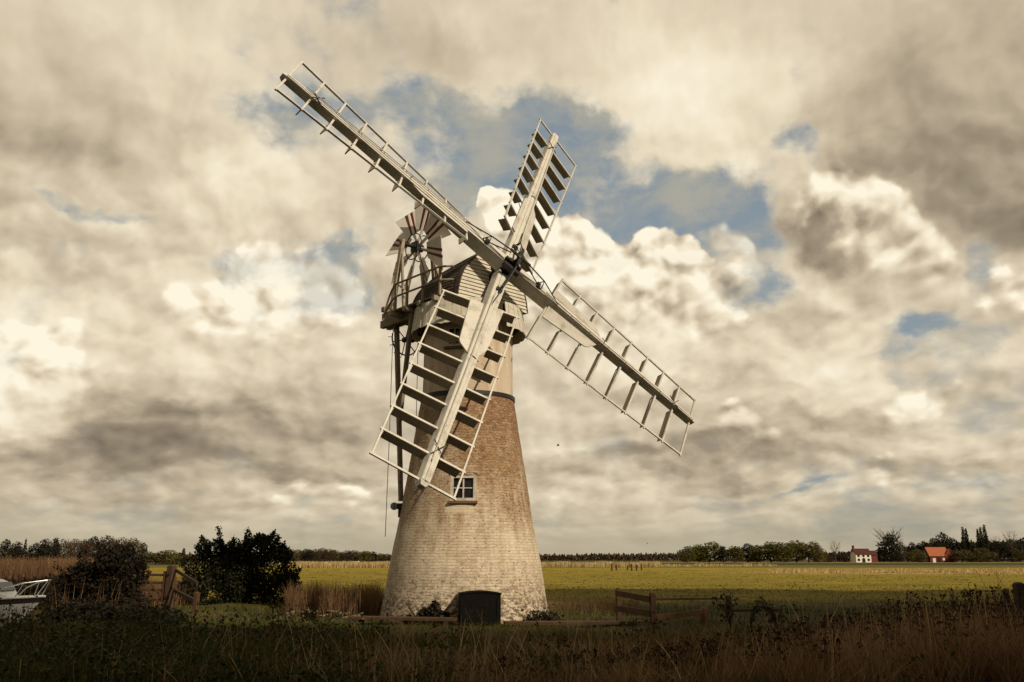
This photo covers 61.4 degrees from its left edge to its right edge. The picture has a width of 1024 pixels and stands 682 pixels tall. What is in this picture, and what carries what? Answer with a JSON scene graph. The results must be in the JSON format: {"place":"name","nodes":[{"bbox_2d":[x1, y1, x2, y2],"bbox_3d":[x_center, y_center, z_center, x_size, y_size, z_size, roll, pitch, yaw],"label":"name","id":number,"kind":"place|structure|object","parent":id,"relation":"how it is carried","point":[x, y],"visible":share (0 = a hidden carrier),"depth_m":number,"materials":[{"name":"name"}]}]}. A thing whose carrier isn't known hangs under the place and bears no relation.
{"place":"outdoors","nodes":[
{"label":"outdoors","id":0,"kind":"place"},
{"bbox_2d":[0,601,40,630],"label":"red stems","id":1,"kind":"object","parent":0,"point":[33,613],"visible":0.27,"depth_m":19.85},
{"bbox_2d":[0,0,1023,558],"label":"sky","id":2,"kind":"structure","parent":0,"point":[808,215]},
{"bbox_2d":[6,559,1023,681],"bbox_3d":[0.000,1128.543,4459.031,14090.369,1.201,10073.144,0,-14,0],"label":"ground","id":3,"kind":"structure","parent":0,"point":[947,581],"depth_m":57.77,"materials":[{"name":"plant"}]},
{"bbox_2d":[0,539,13,561],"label":"dark tree","id":4,"kind":"object","parent":3,"relation":"on","point":[7,549],"visible":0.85,"depth_m":291.09,"materials":[{"name":"green plant"}]},
{"bbox_2d":[7,541,24,560],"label":"dark tree","id":5,"kind":"object","parent":3,"relation":"on","point":[18,549],"visible":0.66,"depth_m":299.92,"materials":[{"name":"green plant"}]},
{"bbox_2d":[21,539,28,559],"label":"conifer tree","id":6,"kind":"object","parent":3,"relation":"on","point":[25,548],"visible":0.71,"depth_m":308.84,"materials":[{"name":"green plant"}]},
{"bbox_2d":[27,543,39,560],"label":"dark tree","id":7,"kind":"object","parent":3,"relation":"on","point":[31,550],"visible":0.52,"depth_m":317.03,"materials":[{"name":"green plant"}]},
{"bbox_2d":[34,538,55,561],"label":"dark tree","id":8,"kind":"object","parent":3,"relation":"on","point":[45,549],"visible":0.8,"depth_m":290.37,"materials":[{"name":"green plant"}]},
{"bbox_2d":[0,554,93,580],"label":"reed bed","id":9,"kind":"object","parent":3,"relation":"on","point":[16,569],"visible":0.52,"depth_m":55.52,"materials":[{"name":"plant"}]},
{"bbox_2d":[47,537,61,560],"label":"dark tree","id":10,"kind":"object","parent":3,"relation":"on","point":[56,543],"visible":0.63,"depth_m":299.60,"materials":[{"name":"green plant"}]},
{"bbox_2d":[55,539,75,559],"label":"budding tree","id":11,"kind":"object","parent":3,"relation":"on","point":[65,551],"visible":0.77,"depth_m":308.89,"materials":[{"name":"grey plant"}]},
{"bbox_2d":[68,539,81,560],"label":"budding tree","id":12,"kind":"object","parent":3,"relation":"on","point":[75,546],"visible":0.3,"depth_m":317.52,"materials":[{"name":"grey plant"}]},
{"bbox_2d":[73,539,95,559],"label":"budding tree","id":13,"kind":"object","parent":3,"relation":"on","point":[87,545],"visible":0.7,"depth_m":290.87,"materials":[{"name":"brown plant"}]},
{"bbox_2d":[24,542,151,615],"bbox_3d":[-12.576,7.089,25.629,3.599,2.192,3.093,11,-18,-36],"label":"bramble bush","id":14,"kind":"object","parent":3,"relation":"on","point":[113,571],"visible":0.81,"depth_m":25.64,"materials":[{"name":"green plant"}]},
{"bbox_2d":[83,536,107,559],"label":"dark tree","id":15,"kind":"object","parent":3,"relation":"on","point":[98,545],"visible":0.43,"depth_m":300.04,"materials":[{"name":"green plant"}]},
{"bbox_2d":[4,575,187,625],"bbox_3d":[-15.032,8.280,28.109,5.433,1.585,17.850,10,-17,-35],"label":"bank scrub","id":16,"kind":"object","parent":3,"relation":"on","point":[101,607],"visible":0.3,"depth_m":22.55,"materials":[{"name":"green plant"}]},
{"bbox_2d":[95,535,119,550],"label":"budding tree","id":17,"kind":"object","parent":3,"relation":"on","point":[110,543],"visible":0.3,"depth_m":309.68,"materials":[{"name":"brown plant"}]},
{"bbox_2d":[110,537,128,547],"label":"budding tree","id":18,"kind":"object","parent":3,"relation":"on","point":[119,542],"visible":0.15,"depth_m":317.88,"materials":[{"name":"brown plant"}]},
{"bbox_2d":[123,538,142,559],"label":"budding tree","id":19,"kind":"object","parent":3,"relation":"on","point":[130,542],"visible":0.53,"depth_m":291.46,"materials":[{"name":"brown plant"}]},
{"bbox_2d":[136,542,147,558],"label":"dark tree","id":20,"kind":"object","parent":3,"relation":"on","point":[144,550],"visible":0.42,"depth_m":299.95,"materials":[{"name":"green plant"}]},
{"bbox_2d":[143,551,172,564],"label":"olive tree","id":21,"kind":"object","parent":3,"relation":"on","point":[158,558],"visible":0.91,"depth_m":251.59,"materials":[{"name":"green plant"}]},
{"bbox_2d":[153,550,182,564],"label":"olive tree","id":22,"kind":"object","parent":3,"relation":"on","point":[173,556],"visible":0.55,"depth_m":266.10,"materials":[{"name":"green plant"}]},
{"bbox_2d":[163,565,176,608],"bbox_3d":[-11.652,8.428,29.373,0.240,1.550,0.275,-5,-15,19],"label":"gate post","id":23,"kind":"object","parent":3,"relation":"on","point":[170,582],"visible":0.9,"depth_m":29.33,"materials":[{"name":"brown wood"}]},
{"bbox_2d":[168,552,187,563],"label":"dark tree","id":24,"kind":"object","parent":3,"relation":"on","point":[183,558],"visible":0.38,"depth_m":279.55,"materials":[{"name":"green plant"}]},
{"bbox_2d":[173,569,198,615],"bbox_3d":[-10.535,8.068,27.715,0.175,1.434,3.808,9,-17,-31],"label":"rail fence","id":25,"kind":"object","parent":3,"relation":"on","point":[194,599],"visible":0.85,"depth_m":26.82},
{"bbox_2d":[0,553,390,560],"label":"woodland","id":26,"kind":"object","parent":3,"relation":"on","point":[163,553],"visible":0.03,"depth_m":869.75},
{"bbox_2d":[174,525,301,605],"bbox_3d":[-10.293,8.533,33.039,4.820,3.085,2.726,0,-14,0],"label":"hawthorn bush","id":27,"kind":"object","parent":3,"relation":"on","point":[226,568],"visible":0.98,"depth_m":32.57,"materials":[{"name":"green plant"}]},
{"bbox_2d":[285,549,299,560],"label":"olive tree","id":28,"kind":"object","parent":3,"relation":"on","point":[295,555],"visible":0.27,"depth_m":542.40,"materials":[{"name":"green plant"}]},
{"bbox_2d":[302,549,314,560],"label":"dark tree","id":29,"kind":"object","parent":3,"relation":"on","point":[307,555],"visible":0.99,"depth_m":542.62,"materials":[{"name":"green plant"}]},
{"bbox_2d":[311,549,320,561],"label":"budding tree","id":30,"kind":"object","parent":3,"relation":"on","point":[315,554],"visible":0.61,"depth_m":567.43,"materials":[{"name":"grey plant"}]},
{"bbox_2d":[276,607,362,627],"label":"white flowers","id":31,"kind":"object","parent":3,"relation":"on","point":[321,615],"visible":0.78,"depth_m":20.90,"materials":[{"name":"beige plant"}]},
{"bbox_2d":[313,547,327,561],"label":"olive tree","id":32,"kind":"object","parent":3,"relation":"on","point":[321,549],"visible":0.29,"depth_m":590.67,"materials":[{"name":"green plant"}]},
{"bbox_2d":[319,549,336,561],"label":"budding tree","id":33,"kind":"object","parent":3,"relation":"on","point":[327,555],"visible":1,"depth_m":542.85,"materials":[{"name":"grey plant"}]},
{"bbox_2d":[329,549,339,560],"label":"olive tree","id":34,"kind":"object","parent":3,"relation":"on","point":[335,558],"visible":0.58,"depth_m":566.04,"materials":[{"name":"green plant"}]},
{"bbox_2d":[337,550,356,561],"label":"budding tree","id":35,"kind":"object","parent":3,"relation":"on","point":[346,555],"visible":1,"depth_m":542.85,"materials":[{"name":"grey plant"}]},
{"bbox_2d":[341,550,361,560],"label":"olive tree","id":36,"kind":"object","parent":3,"relation":"on","point":[355,558],"visible":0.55,"depth_m":564.99,"materials":[{"name":"green plant"}]},
{"bbox_2d":[359,551,374,561],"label":"olive tree","id":37,"kind":"object","parent":3,"relation":"on","point":[366,556],"visible":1,"depth_m":540.82,"materials":[{"name":"green plant"}]},
{"bbox_2d":[370,551,378,561],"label":"dark tree","id":38,"kind":"object","parent":3,"relation":"on","point":[374,554],"visible":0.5,"depth_m":566.81,"materials":[{"name":"green plant"}]},
{"bbox_2d":[376,553,390,561],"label":"olive tree","id":39,"kind":"object","parent":3,"relation":"on","point":[383,558],"visible":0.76,"depth_m":542.28,"materials":[{"name":"green plant"}]},
{"bbox_2d":[132,572,639,618],"bbox_3d":[-6.840,8.790,30.203,22.845,1.251,10.120,-5,-15,18],"label":"reed bed","id":40,"kind":"object","parent":3,"relation":"on","point":[324,600],"visible":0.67,"depth_m":26.46,"materials":[{"name":"plant"}]},
{"bbox_2d":[348,616,456,625],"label":"plank walkway","id":41,"kind":"structure","parent":3,"relation":"on","point":[446,620],"depth_m":21.98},
{"bbox_2d":[458,590,501,626],"bbox_3d":[-0.844,6.936,22.355,1.098,0.902,0.650,2,-14,-7],"label":"timber box","id":42,"kind":"object","parent":3,"relation":"on","point":[476,600],"visible":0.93,"depth_m":22.08,"materials":[{"name":"wood"}]},
{"bbox_2d":[274,61,695,623],"bbox_3d":[-0.027,-0.586,25.901,12.485,17.427,9.990,0,-14,0],"label":"windmill","id":43,"kind":"object","parent":3,"relation":"on","point":[465,522],"visible":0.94,"depth_m":24.61,"materials":[{"name":"brick"}]},
{"bbox_2d":[405,600,458,624],"bbox_3d":[-2.121,7.133,22.653,1.517,0.685,0.336,-5,-15,18],"label":"ivy plant","id":44,"kind":"object","parent":43,"relation":"attached to","point":[426,610],"visible":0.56,"depth_m":22.62,"materials":[{"name":"green plant"}]},
{"bbox_2d":[444,325,462,348],"bbox_3d":[-1.707,-0.112,25.499,0.580,0.710,0.203,-4,-15,15],"label":"window","id":45,"kind":"structure","parent":43,"relation":"in","point":[456,330],"depth_m":25.54,"materials":[{"name":"white paint"}]},
{"bbox_2d":[448,472,477,502],"bbox_3d":[-1.348,4.042,23.926,0.800,0.917,0.326,0,-14,0],"label":"window","id":46,"kind":"structure","parent":43,"relation":"in","point":[466,493],"depth_m":23.96,"materials":[{"name":"white paint"}]},
{"bbox_2d":[0,583,1021,681],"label":"grass","id":47,"kind":"structure","parent":3,"relation":"on","point":[206,653],"depth_m":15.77,"materials":[{"name":"plant"}]},
{"bbox_2d":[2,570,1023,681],"bbox_3d":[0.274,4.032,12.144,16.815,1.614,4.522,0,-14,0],"label":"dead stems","id":48,"kind":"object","parent":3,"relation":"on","point":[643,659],"visible":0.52,"depth_m":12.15,"materials":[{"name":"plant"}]},
{"bbox_2d":[4,597,1023,681],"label":"dead grass","id":49,"kind":"structure","parent":3,"relation":"on","point":[1008,670],"depth_m":11.47,"materials":[{"name":"plant"}]},
{"bbox_2d":[48,557,1023,572],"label":"pale reeds","id":50,"kind":"object","parent":3,"relation":"on","point":[343,564],"visible":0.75,"depth_m":167.18,"materials":[{"name":"plant"}]},
{"bbox_2d":[521,604,564,620],"bbox_3d":[0.948,7.321,23.145,1.563,0.548,0.761,0,-14,0],"label":"nettle plant","id":51,"kind":"object","parent":3,"relation":"on","point":[543,616],"visible":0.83,"depth_m":23.09,"materials":[{"name":"green plant"}]},
{"bbox_2d":[504,620,646,627],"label":"plank walkway","id":52,"kind":"structure","parent":3,"relation":"on","point":[604,622],"depth_m":21.57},
{"bbox_2d":[149,569,1023,591],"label":"pasture grass","id":53,"kind":"structure","parent":3,"relation":"on","point":[917,577],"depth_m":73.36,"materials":[{"name":"plant"}]},
{"bbox_2d":[539,552,698,560],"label":"woodland","id":54,"kind":"object","parent":3,"relation":"on","point":[619,557],"visible":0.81,"depth_m":865.08,"materials":[{"name":"plant"}]},
{"bbox_2d":[615,587,656,627],"bbox_3d":[3.140,6.882,22.134,0.155,1.000,2.681,3,-14,-12],"label":"rail fence","id":55,"kind":"object","parent":3,"relation":"on","point":[650,599],"visible":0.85,"depth_m":21.81,"materials":[{"name":"wood"}]},
{"bbox_2d":[675,546,696,562],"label":"round tree","id":56,"kind":"object","parent":3,"relation":"on","point":[686,551],"visible":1,"depth_m":416.41,"materials":[{"name":"green plant"}]},
{"bbox_2d":[690,544,707,561],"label":"round tree","id":57,"kind":"object","parent":3,"relation":"on","point":[695,546],"visible":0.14,"depth_m":440.11,"materials":[{"name":"green plant"}]},
{"bbox_2d":[693,541,721,561],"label":"round tree","id":58,"kind":"object","parent":3,"relation":"on","point":[708,551],"visible":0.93,"depth_m":431.84,"materials":[{"name":"green plant"}]},
{"bbox_2d":[656,595,781,625],"bbox_3d":[5.242,6.963,22.096,3.755,0.825,1.715,2,-14,-8],"label":"rail fence","id":59,"kind":"object","parent":3,"relation":"on","point":[702,612],"visible":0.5,"depth_m":21.97,"materials":[{"name":"wood"}]},
{"bbox_2d":[716,546,729,562],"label":"dark tree","id":60,"kind":"object","parent":3,"relation":"on","point":[721,555],"visible":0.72,"depth_m":424.30,"materials":[{"name":"green plant"}]},
{"bbox_2d":[711,589,738,626],"bbox_3d":[5.119,6.540,21.027,0.740,0.971,0.477,9,-17,-32],"label":"dock plant","id":61,"kind":"object","parent":3,"relation":"on","point":[728,611],"visible":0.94,"depth_m":21.02,"materials":[{"name":"green plant"}]},
{"bbox_2d":[723,545,745,562],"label":"round tree","id":62,"kind":"object","parent":3,"relation":"on","point":[732,553],"visible":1,"depth_m":415.58,"materials":[{"name":"green plant"}]},
{"bbox_2d":[738,543,756,561],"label":"dark tree","id":63,"kind":"object","parent":3,"relation":"on","point":[745,549],"visible":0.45,"depth_m":439.64,"materials":[{"name":"green plant"}]},
{"bbox_2d":[747,544,764,561],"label":"round tree","id":64,"kind":"object","parent":3,"relation":"on","point":[752,553],"visible":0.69,"depth_m":430.98,"materials":[{"name":"green plant"}]},
{"bbox_2d":[492,582,1023,681],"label":"seed heads","id":65,"kind":"object","parent":3,"relation":"on","point":[968,594],"visible":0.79,"depth_m":12.36,"materials":[{"name":"plant"}]},
{"bbox_2d":[749,594,771,624],"bbox_3d":[6.136,6.645,21.279,0.546,0.798,0.482,-10,-17,34],"label":"dock plant","id":66,"kind":"object","parent":3,"relation":"on","point":[752,619],"visible":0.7,"depth_m":21.26,"materials":[{"name":"green plant"}]},
{"bbox_2d":[755,541,777,562],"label":"round tree","id":67,"kind":"object","parent":3,"relation":"on","point":[767,552],"visible":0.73,"depth_m":423.99,"materials":[{"name":"green plant"}]},
{"bbox_2d":[756,598,786,628],"bbox_3d":[6.184,6.491,20.529,0.705,0.722,0.421,-5,-15,18],"label":"dock plant","id":68,"kind":"object","parent":3,"relation":"on","point":[771,613],"visible":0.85,"depth_m":20.53,"materials":[{"name":"green plant"}]},
{"bbox_2d":[772,542,796,562],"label":"round tree","id":69,"kind":"object","parent":3,"relation":"on","point":[784,554],"visible":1,"depth_m":415.73,"materials":[{"name":"green plant"}]},
{"bbox_2d":[786,539,810,561],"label":"round tree","id":70,"kind":"object","parent":3,"relation":"on","point":[793,544],"visible":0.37,"depth_m":439.77,"materials":[{"name":"green plant"}]},
{"bbox_2d":[794,541,819,561],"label":"olive tree","id":71,"kind":"object","parent":3,"relation":"on","point":[804,550],"visible":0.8,"depth_m":432.08,"materials":[{"name":"green plant"}]},
{"bbox_2d":[809,544,827,562],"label":"olive tree","id":72,"kind":"object","parent":3,"relation":"on","point":[820,553],"visible":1,"depth_m":423.79,"materials":[{"name":"green plant"}]},
{"bbox_2d":[824,554,833,561],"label":"budding tree","id":73,"kind":"object","parent":3,"relation":"on","point":[829,557],"visible":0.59,"depth_m":431.26,"materials":[{"name":"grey plant"}]},
{"bbox_2d":[822,551,850,561],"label":"woodland","id":74,"kind":"object","parent":3,"relation":"on","point":[834,559],"visible":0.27,"depth_m":476.49,"materials":[{"name":"green plant"}]},
{"bbox_2d":[836,551,849,561],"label":"budding tree","id":75,"kind":"object","parent":3,"relation":"on","point":[842,556],"visible":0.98,"depth_m":474.28,"materials":[{"name":"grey plant"}]},
{"bbox_2d":[849,545,877,561],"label":"farmhouse","id":76,"kind":"object","parent":3,"relation":"on","point":[862,555],"visible":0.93,"depth_m":439.07,"materials":[{"name":"white tile"}]},
{"bbox_2d":[873,528,902,561],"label":"ivy clad tree","id":77,"kind":"object","parent":3,"relation":"on","point":[887,556],"visible":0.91,"depth_m":464.07,"materials":[{"name":"green plant"}]},
{"bbox_2d":[879,530,900,561],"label":"bare tree","id":78,"kind":"object","parent":3,"relation":"on","point":[890,541],"visible":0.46,"depth_m":470.94,"materials":[{"name":"grey plant"}]},
{"bbox_2d":[890,551,905,561],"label":"dark tree","id":79,"kind":"object","parent":3,"relation":"on","point":[896,555],"visible":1,"depth_m":431.19,"materials":[{"name":"green plant"}]},
{"bbox_2d":[895,541,908,560],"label":"budding tree","id":80,"kind":"object","parent":3,"relation":"on","point":[902,546],"visible":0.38,"depth_m":474.75,"materials":[{"name":"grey plant"}]},
{"bbox_2d":[901,551,916,561],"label":"olive tree","id":81,"kind":"object","parent":3,"relation":"on","point":[910,557],"visible":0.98,"depth_m":431.75,"materials":[{"name":"green plant"}]},
{"bbox_2d":[905,542,915,561],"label":"dark tree","id":82,"kind":"object","parent":3,"relation":"on","point":[911,546],"visible":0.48,"depth_m":475.77,"materials":[{"name":"green plant"}]},
{"bbox_2d":[908,548,927,561],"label":"olive tree","id":83,"kind":"object","parent":3,"relation":"on","point":[922,555],"visible":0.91,"depth_m":430.95,"materials":[{"name":"green plant"}]},
{"bbox_2d":[916,540,931,550],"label":"dark tree","id":84,"kind":"object","parent":3,"relation":"on","point":[923,544],"visible":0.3,"depth_m":464.82,"materials":[{"name":"green plant"}]},
{"bbox_2d":[925,538,945,547],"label":"dark tree","id":85,"kind":"object","parent":3,"relation":"on","point":[937,543],"visible":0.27,"depth_m":469.46,"materials":[{"name":"green plant"}]},
{"bbox_2d":[935,532,954,551],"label":"dark tree","id":86,"kind":"object","parent":3,"relation":"on","point":[946,543],"visible":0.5,"depth_m":476.50,"materials":[{"name":"green plant"}]},
{"bbox_2d":[944,538,961,559],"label":"dark tree","id":87,"kind":"object","parent":3,"relation":"on","point":[956,544],"visible":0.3,"depth_m":480.78,"materials":[{"name":"green plant"}]},
{"bbox_2d":[947,555,958,561],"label":"budding tree","id":88,"kind":"object","parent":3,"relation":"on","point":[953,557],"visible":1,"depth_m":431.27,"materials":[{"name":"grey plant"}]},
{"bbox_2d":[950,549,974,561],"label":"olive tree","id":89,"kind":"object","parent":3,"relation":"on","point":[957,553],"visible":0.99,"depth_m":431.40,"materials":[{"name":"green plant"}]},
{"bbox_2d":[959,527,966,558],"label":"poplar tree","id":90,"kind":"object","parent":3,"relation":"on","point":[963,541],"visible":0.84,"depth_m":465.58,"materials":[{"name":"green plant"}]},
{"bbox_2d":[907,539,1020,561],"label":"woodland","id":91,"kind":"object","parent":3,"relation":"on","point":[1003,541],"visible":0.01,"depth_m":499.41,"materials":[{"name":"green plant"}]},
{"bbox_2d":[960,528,969,561],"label":"poplar tree","id":92,"kind":"object","parent":3,"relation":"on","point":[967,544],"visible":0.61,"depth_m":470.99,"materials":[{"name":"green plant"}]},
{"bbox_2d":[959,541,980,559],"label":"dark tree","id":93,"kind":"object","parent":3,"relation":"on","point":[971,544],"visible":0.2,"depth_m":473.96,"materials":[{"name":"green plant"}]},
{"bbox_2d":[962,547,997,561],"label":"olive tree","id":94,"kind":"object","parent":3,"relation":"on","point":[977,553],"visible":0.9,"depth_m":431.38,"materials":[{"name":"green plant"}]},
{"bbox_2d":[969,539,995,561],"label":"dark tree","id":95,"kind":"object","parent":3,"relation":"on","point":[979,546],"visible":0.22,"depth_m":475.04,"materials":[{"name":"green plant"}]},
{"bbox_2d":[979,527,989,556],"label":"poplar tree","id":96,"kind":"object","parent":3,"relation":"on","point":[982,542],"visible":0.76,"depth_m":465.59,"materials":[{"name":"green plant"}]},
{"bbox_2d":[982,524,993,552],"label":"poplar tree","id":97,"kind":"object","parent":3,"relation":"on","point":[985,535],"visible":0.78,"depth_m":471.93,"materials":[{"name":"green plant"}]},
{"bbox_2d":[985,540,1008,561],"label":"dark tree","id":98,"kind":"object","parent":3,"relation":"on","point":[995,543],"visible":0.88,"depth_m":463.20,"materials":[{"name":"green plant"}]},
{"bbox_2d":[1002,588,1012,622],"bbox_3d":[8.709,4.960,15.037,0.130,1.250,0.098,0,-14,0],"label":"fence post","id":99,"kind":"object","parent":3,"relation":"on","point":[1006,597],"visible":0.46,"depth_m":15.12,"materials":[{"name":"black wood"}]},
{"bbox_2d":[997,539,1023,561],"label":"dark tree","id":100,"kind":"object","parent":3,"relation":"on","point":[1009,554],"visible":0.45,"depth_m":473.85,"materials":[{"name":"green plant"}]},
{"bbox_2d":[1003,530,1019,561],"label":"bare tree","id":101,"kind":"object","parent":3,"relation":"on","point":[1011,545],"visible":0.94,"depth_m":470.93,"materials":[{"name":"grey plant"}]},
{"bbox_2d":[1010,548,1023,561],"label":"olive tree","id":102,"kind":"object","parent":3,"relation":"on","point":[1018,557],"visible":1,"depth_m":432.79,"materials":[{"name":"green plant"}]},
{"bbox_2d":[1012,582,1023,619],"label":"fence post","id":103,"kind":"object","parent":3,"relation":"on","point":[1018,587],"visible":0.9,"depth_m":14.54,"materials":[{"name":"black wood"}]},
{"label":"gate post","id":104,"kind":"object","parent":3,"relation":"on","visible":0},
{"bbox_2d":[139,571,166,602],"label":"field gate","id":105,"kind":"structure","parent":104,"relation":"attached to","point":[151,583],"depth_m":29.54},
{"bbox_2d":[916,547,957,561],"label":"barn","id":106,"kind":"structure","parent":0,"point":[938,554],"depth_m":435.12,"materials":[{"name":"orange brick"}]},
{"label":"water","id":107,"kind":"structure","parent":0,"visible":0},
{"bbox_2d":[0,579,50,625],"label":"motor boat","id":108,"kind":"object","parent":107,"relation":"on","point":[8,593],"visible":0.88,"depth_m":23.76,"materials":[{"name":"white plastic"}]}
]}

